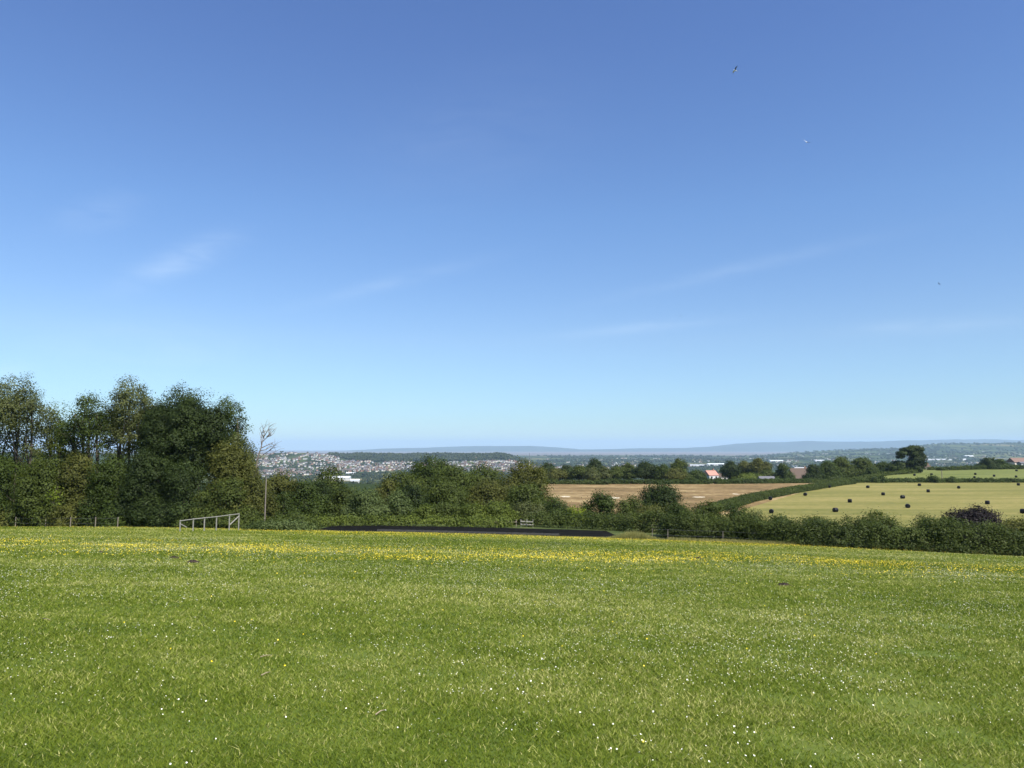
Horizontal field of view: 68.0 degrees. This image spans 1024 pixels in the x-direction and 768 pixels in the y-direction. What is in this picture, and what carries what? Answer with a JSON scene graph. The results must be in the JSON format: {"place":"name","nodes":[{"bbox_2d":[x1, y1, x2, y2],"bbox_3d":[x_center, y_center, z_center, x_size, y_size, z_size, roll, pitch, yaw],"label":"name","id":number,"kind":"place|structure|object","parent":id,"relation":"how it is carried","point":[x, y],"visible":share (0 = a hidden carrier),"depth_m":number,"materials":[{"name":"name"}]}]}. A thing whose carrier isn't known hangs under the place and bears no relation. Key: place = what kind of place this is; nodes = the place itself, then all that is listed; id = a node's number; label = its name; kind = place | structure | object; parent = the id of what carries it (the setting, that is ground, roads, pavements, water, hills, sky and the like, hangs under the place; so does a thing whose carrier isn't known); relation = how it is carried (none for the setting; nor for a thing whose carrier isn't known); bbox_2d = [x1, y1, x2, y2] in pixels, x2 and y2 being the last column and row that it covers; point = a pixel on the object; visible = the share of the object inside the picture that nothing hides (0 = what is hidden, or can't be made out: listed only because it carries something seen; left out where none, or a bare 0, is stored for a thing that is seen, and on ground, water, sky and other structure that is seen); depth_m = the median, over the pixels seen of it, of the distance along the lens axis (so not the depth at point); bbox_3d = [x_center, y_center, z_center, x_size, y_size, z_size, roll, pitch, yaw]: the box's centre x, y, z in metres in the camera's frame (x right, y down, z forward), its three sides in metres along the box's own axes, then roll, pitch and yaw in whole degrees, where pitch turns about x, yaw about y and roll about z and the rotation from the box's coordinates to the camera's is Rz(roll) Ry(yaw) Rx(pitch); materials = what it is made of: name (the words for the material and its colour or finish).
{"place":"outdoors","nodes":[
{"label":"outdoors","id":0,"kind":"place"},
{"bbox_2d":[0,450,795,455],"bbox_3d":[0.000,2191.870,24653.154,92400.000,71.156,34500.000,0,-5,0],"label":"estuary water","id":1,"kind":"structure","parent":0,"point":[598,453],"depth_m":16357.01,"materials":[{"name":"liquid"}]},
{"bbox_2d":[318,525,615,536],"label":"arena surface","id":2,"kind":"object","parent":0,"point":[573,533],"visible":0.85,"depth_m":77.75,"materials":[{"name":"rubber"}]},
{"bbox_2d":[377,529,558,534],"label":"timber edging","id":3,"kind":"object","parent":2,"relation":"on","point":[470,532],"visible":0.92,"depth_m":72.52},
{"bbox_2d":[0,526,1023,767],"bbox_3d":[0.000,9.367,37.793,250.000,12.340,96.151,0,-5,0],"label":"meadow","id":4,"kind":"structure","parent":0,"point":[877,732],"depth_m":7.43,"materials":[{"name":"plant"}]},
{"bbox_2d":[39,504,79,526],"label":"bush","id":5,"kind":"object","parent":4,"relation":"on","point":[64,521],"visible":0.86,"depth_m":77.60,"materials":[{"name":"green plant"}]},
{"bbox_2d":[3,516,173,526],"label":"bramble bank","id":6,"kind":"structure","parent":4,"relation":"on","point":[90,525],"depth_m":78.03,"materials":[{"name":"green plant"}]},
{"bbox_2d":[89,511,132,526],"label":"bush","id":7,"kind":"object","parent":4,"relation":"on","point":[111,524],"visible":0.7,"depth_m":77.25,"materials":[{"name":"green plant"}]},
{"bbox_2d":[241,515,320,530],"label":"bramble mound","id":8,"kind":"object","parent":4,"relation":"on","point":[288,525],"visible":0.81,"depth_m":70.63,"materials":[{"name":"green plant"}]},
{"bbox_2d":[1,535,1018,766],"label":"daisies","id":9,"kind":"object","parent":4,"relation":"on","point":[548,605],"visible":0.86,"depth_m":13.98,"materials":[{"name":"white plant"}]},
{"bbox_2d":[0,530,1023,744],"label":"clover","id":10,"kind":"object","parent":4,"relation":"on","point":[577,615],"visible":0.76,"depth_m":15.23,"materials":[{"name":"plant"}]},
{"bbox_2d":[1,526,1023,741],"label":"buttercups","id":11,"kind":"object","parent":4,"relation":"on","point":[521,554],"visible":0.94,"depth_m":34.05,"materials":[{"name":"yellow plant"}]},
{"bbox_2d":[20,526,1021,555],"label":"long grass","id":12,"kind":"structure","parent":4,"relation":"on","point":[634,535],"depth_m":67.14,"materials":[{"name":"plant"}]},
{"bbox_2d":[0,0,1023,449],"label":"sky","id":13,"kind":"structure","parent":0,"point":[361,224],"materials":[{"name":"blue"}]},
{"bbox_2d":[6,443,1023,496],"bbox_3d":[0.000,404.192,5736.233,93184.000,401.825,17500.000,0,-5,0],"label":"ground","id":14,"kind":"structure","parent":0,"point":[959,446],"depth_m":5867.49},
{"bbox_2d":[0,370,62,504],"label":"deciduous tree","id":15,"kind":"object","parent":14,"relation":"on","point":[13,405],"visible":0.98,"depth_m":83.44,"materials":[{"name":"green plant"}]},
{"bbox_2d":[34,397,71,468],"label":"deciduous tree","id":16,"kind":"object","parent":14,"relation":"on","point":[58,449],"visible":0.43,"depth_m":87.01,"materials":[{"name":"green plant"}]},
{"bbox_2d":[49,389,123,484],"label":"deciduous tree","id":17,"kind":"object","parent":14,"relation":"on","point":[84,425],"visible":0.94,"depth_m":83.83,"materials":[{"name":"green plant"}]},
{"bbox_2d":[98,374,161,494],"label":"deciduous tree","id":18,"kind":"object","parent":14,"relation":"on","point":[125,408],"visible":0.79,"depth_m":85.38,"materials":[{"name":"green plant"}]},
{"bbox_2d":[133,379,235,488],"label":"deciduous tree","id":19,"kind":"object","parent":14,"relation":"on","point":[183,427],"visible":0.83,"depth_m":83.38,"materials":[{"name":"green plant"}]},
{"bbox_2d":[203,392,253,468],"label":"deciduous tree","id":20,"kind":"object","parent":14,"relation":"on","point":[235,418],"visible":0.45,"depth_m":87.82,"materials":[{"name":"green plant"}]},
{"bbox_2d":[190,438,281,524],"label":"deciduous tree","id":21,"kind":"object","parent":14,"relation":"on","point":[255,488],"visible":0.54,"depth_m":80.17,"materials":[{"name":"green plant"}]},
{"bbox_2d":[218,427,260,487],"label":"deciduous tree","id":22,"kind":"object","parent":14,"relation":"on","point":[236,440],"visible":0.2,"depth_m":84.72,"materials":[{"name":"green plant"}]},
{"bbox_2d":[254,419,279,475],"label":"dead tree","id":23,"kind":"object","parent":14,"relation":"on","point":[262,440],"visible":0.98,"depth_m":83.68,"materials":[{"name":"grey wood"}]},
{"bbox_2d":[403,454,466,491],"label":"deciduous tree","id":24,"kind":"object","parent":14,"relation":"on","point":[425,471],"visible":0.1,"depth_m":119.58,"materials":[{"name":"green plant"}]},
{"bbox_2d":[327,452,544,465],"bbox_3d":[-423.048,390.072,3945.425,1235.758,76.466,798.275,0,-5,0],"label":"ridge woodland","id":25,"kind":"object","parent":14,"relation":"on","point":[389,456],"visible":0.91,"depth_m":3774.07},
{"bbox_2d":[413,463,483,506],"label":"deciduous tree","id":26,"kind":"object","parent":14,"relation":"on","point":[458,475],"visible":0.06,"depth_m":109.95,"materials":[{"name":"green plant"}]},
{"bbox_2d":[460,459,510,493],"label":"deciduous tree","id":27,"kind":"object","parent":14,"relation":"on","point":[491,475],"visible":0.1,"depth_m":115.77,"materials":[{"name":"green plant"}]},
{"bbox_2d":[545,465,567,480],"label":"deciduous tree","id":28,"kind":"object","parent":14,"relation":"on","point":[555,473],"visible":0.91,"depth_m":313.22,"materials":[{"name":"green plant"}]},
{"bbox_2d":[567,465,587,479],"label":"deciduous tree","id":29,"kind":"object","parent":14,"relation":"on","point":[576,473],"visible":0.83,"depth_m":321.40,"materials":[{"name":"green plant"}]},
{"bbox_2d":[213,441,1023,483],"bbox_3d":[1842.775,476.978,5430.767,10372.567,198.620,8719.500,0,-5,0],"label":"lowland trees","id":30,"kind":"object","parent":14,"relation":"on","point":[373,476],"visible":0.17,"depth_m":5330.02,"materials":[{"name":"plant"}]},
{"bbox_2d":[255,451,1020,474],"bbox_3d":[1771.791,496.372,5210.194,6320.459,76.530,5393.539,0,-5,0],"label":"town houses","id":31,"kind":"structure","parent":14,"relation":"on","point":[501,464],"depth_m":3514.01,"materials":[{"name":"brick"}]},
{"bbox_2d":[630,459,655,479],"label":"deciduous tree","id":32,"kind":"object","parent":14,"relation":"on","point":[643,470],"visible":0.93,"depth_m":319.94,"materials":[{"name":"green plant"}]},
{"bbox_2d":[637,477,683,511],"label":"deciduous tree","id":33,"kind":"object","parent":14,"relation":"on","point":[659,494],"visible":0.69,"depth_m":115.73,"materials":[{"name":"green plant"}]},
{"bbox_2d":[652,463,669,479],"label":"deciduous tree","id":34,"kind":"object","parent":14,"relation":"on","point":[660,472],"visible":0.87,"depth_m":316.20,"materials":[{"name":"green plant"}]},
{"bbox_2d":[664,466,688,479],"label":"deciduous tree","id":35,"kind":"object","parent":14,"relation":"on","point":[675,473],"visible":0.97,"depth_m":313.61,"materials":[{"name":"green plant"}]},
{"bbox_2d":[717,459,742,478],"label":"deciduous tree","id":36,"kind":"object","parent":14,"relation":"on","point":[729,469],"visible":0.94,"depth_m":395.14,"materials":[{"name":"green plant"}]},
{"bbox_2d":[746,457,773,474],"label":"deciduous tree","id":37,"kind":"object","parent":14,"relation":"on","point":[756,465],"visible":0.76,"depth_m":425.10,"materials":[{"name":"green plant"}]},
{"bbox_2d":[773,462,795,478],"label":"deciduous tree","id":38,"kind":"object","parent":14,"relation":"on","point":[782,472],"visible":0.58,"depth_m":389.71,"materials":[{"name":"green plant"}]},
{"bbox_2d":[801,463,825,480],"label":"deciduous tree","id":39,"kind":"object","parent":14,"relation":"on","point":[813,470],"visible":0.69,"depth_m":367.51,"materials":[{"name":"green plant"}]},
{"bbox_2d":[818,460,845,479],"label":"deciduous tree","id":40,"kind":"object","parent":14,"relation":"on","point":[829,470],"visible":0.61,"depth_m":373.99,"materials":[{"name":"green plant"}]},
{"bbox_2d":[831,456,860,476],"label":"deciduous tree","id":41,"kind":"object","parent":14,"relation":"on","point":[844,465],"visible":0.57,"depth_m":379.01,"materials":[{"name":"green plant"}]},
{"bbox_2d":[93,521,1003,552],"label":"verge","id":42,"kind":"structure","parent":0,"point":[614,532],"depth_m":84.97,"materials":[{"name":"plant"}]},
{"bbox_2d":[0,453,45,526],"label":"thicket","id":43,"kind":"object","parent":42,"relation":"on","point":[8,470],"visible":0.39,"depth_m":80.45,"materials":[{"name":"green plant"}]},
{"bbox_2d":[0,454,77,526],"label":"thicket","id":44,"kind":"object","parent":42,"relation":"on","point":[37,476],"visible":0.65,"depth_m":78.61,"materials":[{"name":"green plant"}]},
{"bbox_2d":[40,449,114,526],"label":"thicket","id":45,"kind":"object","parent":42,"relation":"on","point":[73,472],"visible":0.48,"depth_m":79.92,"materials":[{"name":"green plant"}]},
{"bbox_2d":[74,455,141,526],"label":"thicket","id":46,"kind":"object","parent":42,"relation":"on","point":[109,476],"visible":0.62,"depth_m":78.74,"materials":[{"name":"green plant"}]},
{"bbox_2d":[106,444,177,526],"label":"thicket","id":47,"kind":"object","parent":42,"relation":"on","point":[147,476],"visible":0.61,"depth_m":78.64,"materials":[{"name":"green plant"}]},
{"bbox_2d":[122,501,176,526],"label":"bush","id":48,"kind":"object","parent":42,"relation":"on","point":[147,520],"visible":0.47,"depth_m":77.07,"materials":[{"name":"green plant"}]},
{"bbox_2d":[148,453,216,527],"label":"thicket","id":49,"kind":"object","parent":42,"relation":"on","point":[180,480],"visible":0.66,"depth_m":77.75,"materials":[{"name":"green plant"}]},
{"bbox_2d":[181,475,263,528],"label":"thicket","id":50,"kind":"object","parent":42,"relation":"on","point":[210,494],"visible":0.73,"depth_m":76.83,"materials":[{"name":"green plant"}]},
{"bbox_2d":[171,512,285,528],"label":"bramble bank","id":51,"kind":"structure","parent":42,"relation":"on","point":[184,523],"depth_m":75.91,"materials":[{"name":"green plant"}]},
{"bbox_2d":[261,468,300,506],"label":"bush","id":52,"kind":"object","parent":42,"relation":"on","point":[279,487],"visible":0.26,"depth_m":94.43,"materials":[{"name":"green plant"}]},
{"bbox_2d":[272,490,305,518],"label":"bush","id":53,"kind":"object","parent":42,"relation":"on","point":[284,504],"visible":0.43,"depth_m":88.61,"materials":[{"name":"green plant"}]},
{"bbox_2d":[276,511,323,529],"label":"bramble mound","id":54,"kind":"object","parent":42,"relation":"on","point":[292,516],"visible":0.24,"depth_m":75.60,"materials":[{"name":"green plant"}]},
{"bbox_2d":[280,478,333,519],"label":"bush","id":55,"kind":"object","parent":42,"relation":"on","point":[313,506],"visible":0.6,"depth_m":93.08,"materials":[{"name":"green plant"}]},
{"bbox_2d":[299,475,339,520],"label":"bush","id":56,"kind":"object","parent":42,"relation":"on","point":[324,488],"visible":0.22,"depth_m":95.51,"materials":[{"name":"green plant"}]},
{"bbox_2d":[311,460,347,516],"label":"deciduous tree","id":57,"kind":"object","parent":42,"relation":"on","point":[334,482],"visible":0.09,"depth_m":116.85,"materials":[{"name":"green plant"}]},
{"bbox_2d":[322,483,366,520],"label":"bush","id":58,"kind":"object","parent":42,"relation":"on","point":[340,495],"visible":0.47,"depth_m":95.81,"materials":[{"name":"green plant"}]},
{"bbox_2d":[337,486,392,522],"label":"bush","id":59,"kind":"object","parent":42,"relation":"on","point":[358,502],"visible":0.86,"depth_m":91.08,"materials":[{"name":"green plant"}]},
{"bbox_2d":[374,477,400,521],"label":"bush","id":60,"kind":"object","parent":42,"relation":"on","point":[388,484],"visible":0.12,"depth_m":106.58,"materials":[{"name":"green plant"}]},
{"bbox_2d":[384,487,414,520],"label":"bush","id":61,"kind":"object","parent":42,"relation":"on","point":[399,505],"visible":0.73,"depth_m":92.22,"materials":[{"name":"green plant"}]},
{"bbox_2d":[373,468,430,503],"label":"deciduous tree","id":62,"kind":"object","parent":42,"relation":"on","point":[406,478],"visible":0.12,"depth_m":113.85,"materials":[{"name":"green plant"}]},
{"bbox_2d":[306,510,516,527],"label":"hedge","id":63,"kind":"object","parent":42,"relation":"on","point":[337,520],"visible":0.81,"depth_m":83.17,"materials":[{"name":"green plant"}]},
{"bbox_2d":[390,480,435,521],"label":"deciduous tree","id":64,"kind":"object","parent":42,"relation":"on","point":[415,494],"visible":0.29,"depth_m":99.33,"materials":[{"name":"green plant"}]},
{"bbox_2d":[405,502,439,523],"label":"shrub","id":65,"kind":"object","parent":42,"relation":"on","point":[423,510],"visible":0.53,"depth_m":89.41,"materials":[{"name":"green plant"}]},
{"bbox_2d":[428,500,462,523],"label":"shrub","id":66,"kind":"object","parent":42,"relation":"on","point":[446,509],"visible":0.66,"depth_m":90.10,"materials":[{"name":"green plant"}]},
{"bbox_2d":[419,476,473,521],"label":"deciduous tree","id":67,"kind":"object","parent":42,"relation":"on","point":[440,491],"visible":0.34,"depth_m":101.20,"materials":[{"name":"green plant"}]},
{"bbox_2d":[454,501,493,524],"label":"shrub","id":68,"kind":"object","parent":42,"relation":"on","point":[468,510],"visible":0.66,"depth_m":89.38,"materials":[{"name":"green plant"}]},
{"bbox_2d":[460,477,515,523],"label":"deciduous tree","id":69,"kind":"object","parent":42,"relation":"on","point":[479,493],"visible":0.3,"depth_m":101.42,"materials":[{"name":"green plant"}]},
{"bbox_2d":[484,499,521,525],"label":"shrub","id":70,"kind":"object","parent":42,"relation":"on","point":[498,509],"visible":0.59,"depth_m":90.05,"materials":[{"name":"green plant"}]},
{"bbox_2d":[500,481,549,524],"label":"deciduous tree","id":71,"kind":"object","parent":42,"relation":"on","point":[522,493],"visible":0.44,"depth_m":99.89,"materials":[{"name":"green plant"}]},
{"bbox_2d":[510,497,553,524],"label":"shrub","id":72,"kind":"object","parent":42,"relation":"on","point":[523,508],"visible":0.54,"depth_m":92.13,"materials":[{"name":"green plant"}]},
{"bbox_2d":[495,455,569,523],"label":"deciduous tree","id":73,"kind":"object","parent":42,"relation":"on","point":[535,475],"visible":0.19,"depth_m":113.41,"materials":[{"name":"green plant"}]},
{"bbox_2d":[543,494,572,525],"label":"bush","id":74,"kind":"object","parent":42,"relation":"on","point":[554,503],"visible":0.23,"depth_m":96.31,"materials":[{"name":"green plant"}]},
{"bbox_2d":[522,507,665,531],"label":"hedge","id":75,"kind":"object","parent":42,"relation":"on","point":[599,519],"visible":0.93,"depth_m":85.50,"materials":[{"name":"green plant"}]},
{"bbox_2d":[577,488,618,526],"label":"bush","id":76,"kind":"object","parent":42,"relation":"on","point":[600,502],"visible":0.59,"depth_m":95.18,"materials":[{"name":"green plant"}]},
{"bbox_2d":[609,497,636,527],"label":"bush","id":77,"kind":"object","parent":42,"relation":"on","point":[624,506],"visible":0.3,"depth_m":95.49,"materials":[{"name":"green plant"}]},
{"bbox_2d":[623,500,666,527],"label":"bush","id":78,"kind":"object","parent":42,"relation":"on","point":[643,508],"visible":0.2,"depth_m":91.44,"materials":[{"name":"green plant"}]},
{"bbox_2d":[635,513,662,532],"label":"bush","id":79,"kind":"object","parent":42,"relation":"on","point":[651,525],"visible":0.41,"depth_m":82.41,"materials":[{"name":"green plant"}]},
{"bbox_2d":[655,499,692,536],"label":"bush","id":80,"kind":"object","parent":42,"relation":"on","point":[676,507],"visible":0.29,"depth_m":74.72,"materials":[{"name":"green plant"}]},
{"bbox_2d":[677,499,725,538],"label":"bush","id":81,"kind":"object","parent":42,"relation":"on","point":[714,508],"visible":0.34,"depth_m":73.90,"materials":[{"name":"green plant"}]},
{"bbox_2d":[715,501,754,539],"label":"bush","id":82,"kind":"object","parent":42,"relation":"on","point":[734,509],"visible":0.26,"depth_m":71.74,"materials":[{"name":"green plant"}]},
{"bbox_2d":[655,510,1023,556],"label":"hedge","id":83,"kind":"object","parent":42,"relation":"on","point":[891,538],"visible":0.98,"depth_m":62.62,"materials":[{"name":"green plant"}]},
{"bbox_2d":[855,506,907,545],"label":"bush","id":84,"kind":"object","parent":42,"relation":"on","point":[887,520],"visible":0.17,"depth_m":67.80,"materials":[{"name":"green plant"}]},
{"bbox_2d":[939,502,1007,549],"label":"copper bush","id":85,"kind":"object","parent":42,"relation":"on","point":[974,515],"visible":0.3,"depth_m":70.41,"materials":[{"name":"purple plant"}]},
{"bbox_2d":[992,513,1023,551],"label":"bush","id":86,"kind":"object","parent":42,"relation":"on","point":[1011,523],"visible":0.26,"depth_m":64.91,"materials":[{"name":"green plant"}]},
{"bbox_2d":[543,483,810,514],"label":"brown field","id":87,"kind":"structure","parent":0,"point":[689,493],"depth_m":251.72,"materials":[{"name":"bare soil"},{"name":"dry stubble"}]},
{"bbox_2d":[545,478,609,484],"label":"hedge","id":88,"kind":"object","parent":87,"relation":"on","point":[590,482],"visible":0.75,"depth_m":300.44,"materials":[{"name":"green plant"}]},
{"bbox_2d":[583,465,602,480],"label":"deciduous tree","id":89,"kind":"object","parent":87,"relation":"on","point":[592,474],"visible":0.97,"depth_m":313.99,"materials":[{"name":"green plant"}]},
{"bbox_2d":[601,478,712,483],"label":"hedge","id":90,"kind":"object","parent":87,"relation":"on","point":[649,481],"visible":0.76,"depth_m":302.54,"materials":[{"name":"green plant"}]},
{"bbox_2d":[713,478,810,483],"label":"hedge","id":91,"kind":"object","parent":87,"relation":"on","point":[750,481],"visible":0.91,"depth_m":306.08,"materials":[{"name":"green plant"}]},
{"bbox_2d":[337,439,1023,451],"bbox_3d":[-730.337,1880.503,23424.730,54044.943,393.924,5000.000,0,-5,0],"label":"hills","id":92,"kind":"structure","parent":0,"point":[801,446],"depth_m":21741.69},
{"bbox_2d":[721,482,1023,527],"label":"hay field","id":93,"kind":"structure","parent":0,"point":[1007,499],"depth_m":205.35,"materials":[{"name":"plant"}]},
{"bbox_2d":[709,478,856,511],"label":"hedge","id":94,"kind":"object","parent":93,"relation":"on","point":[747,498],"visible":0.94,"depth_m":226.83,"materials":[{"name":"green plant"}]},
{"bbox_2d":[845,477,1023,482],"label":"hedge","id":95,"kind":"object","parent":93,"relation":"on","point":[963,480],"visible":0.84,"depth_m":314.68,"materials":[{"name":"green plant"}]},
{"bbox_2d":[884,469,1023,478],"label":"green pasture","id":96,"kind":"structure","parent":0,"point":[998,473],"depth_m":381.66,"materials":[{"name":"plant"}]},
{"bbox_2d":[850,456,879,475],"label":"deciduous tree","id":97,"kind":"object","parent":96,"relation":"on","point":[862,465],"visible":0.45,"depth_m":382.75,"materials":[{"name":"green plant"}]},
{"bbox_2d":[810,469,921,482],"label":"hedge","id":98,"kind":"object","parent":96,"relation":"on","point":[897,472],"visible":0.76,"depth_m":367.56,"materials":[{"name":"green plant"}]},
{"bbox_2d":[880,460,914,471],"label":"deciduous tree","id":99,"kind":"object","parent":96,"relation":"on","point":[895,465],"visible":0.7,"depth_m":398.41,"materials":[{"name":"green plant"}]},
{"bbox_2d":[895,445,927,471],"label":"deciduous tree","id":100,"kind":"object","parent":96,"relation":"on","point":[917,456],"visible":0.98,"depth_m":396.06,"materials":[{"name":"green plant"}]},
{"bbox_2d":[936,463,1023,470],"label":"hedge","id":101,"kind":"object","parent":96,"relation":"on","point":[980,467],"visible":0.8,"depth_m":442.16,"materials":[{"name":"green plant"}]},
{"bbox_2d":[975,456,1004,469],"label":"deciduous tree","id":102,"kind":"object","parent":96,"relation":"on","point":[988,462],"visible":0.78,"depth_m":449.84,"materials":[{"name":"green plant"}]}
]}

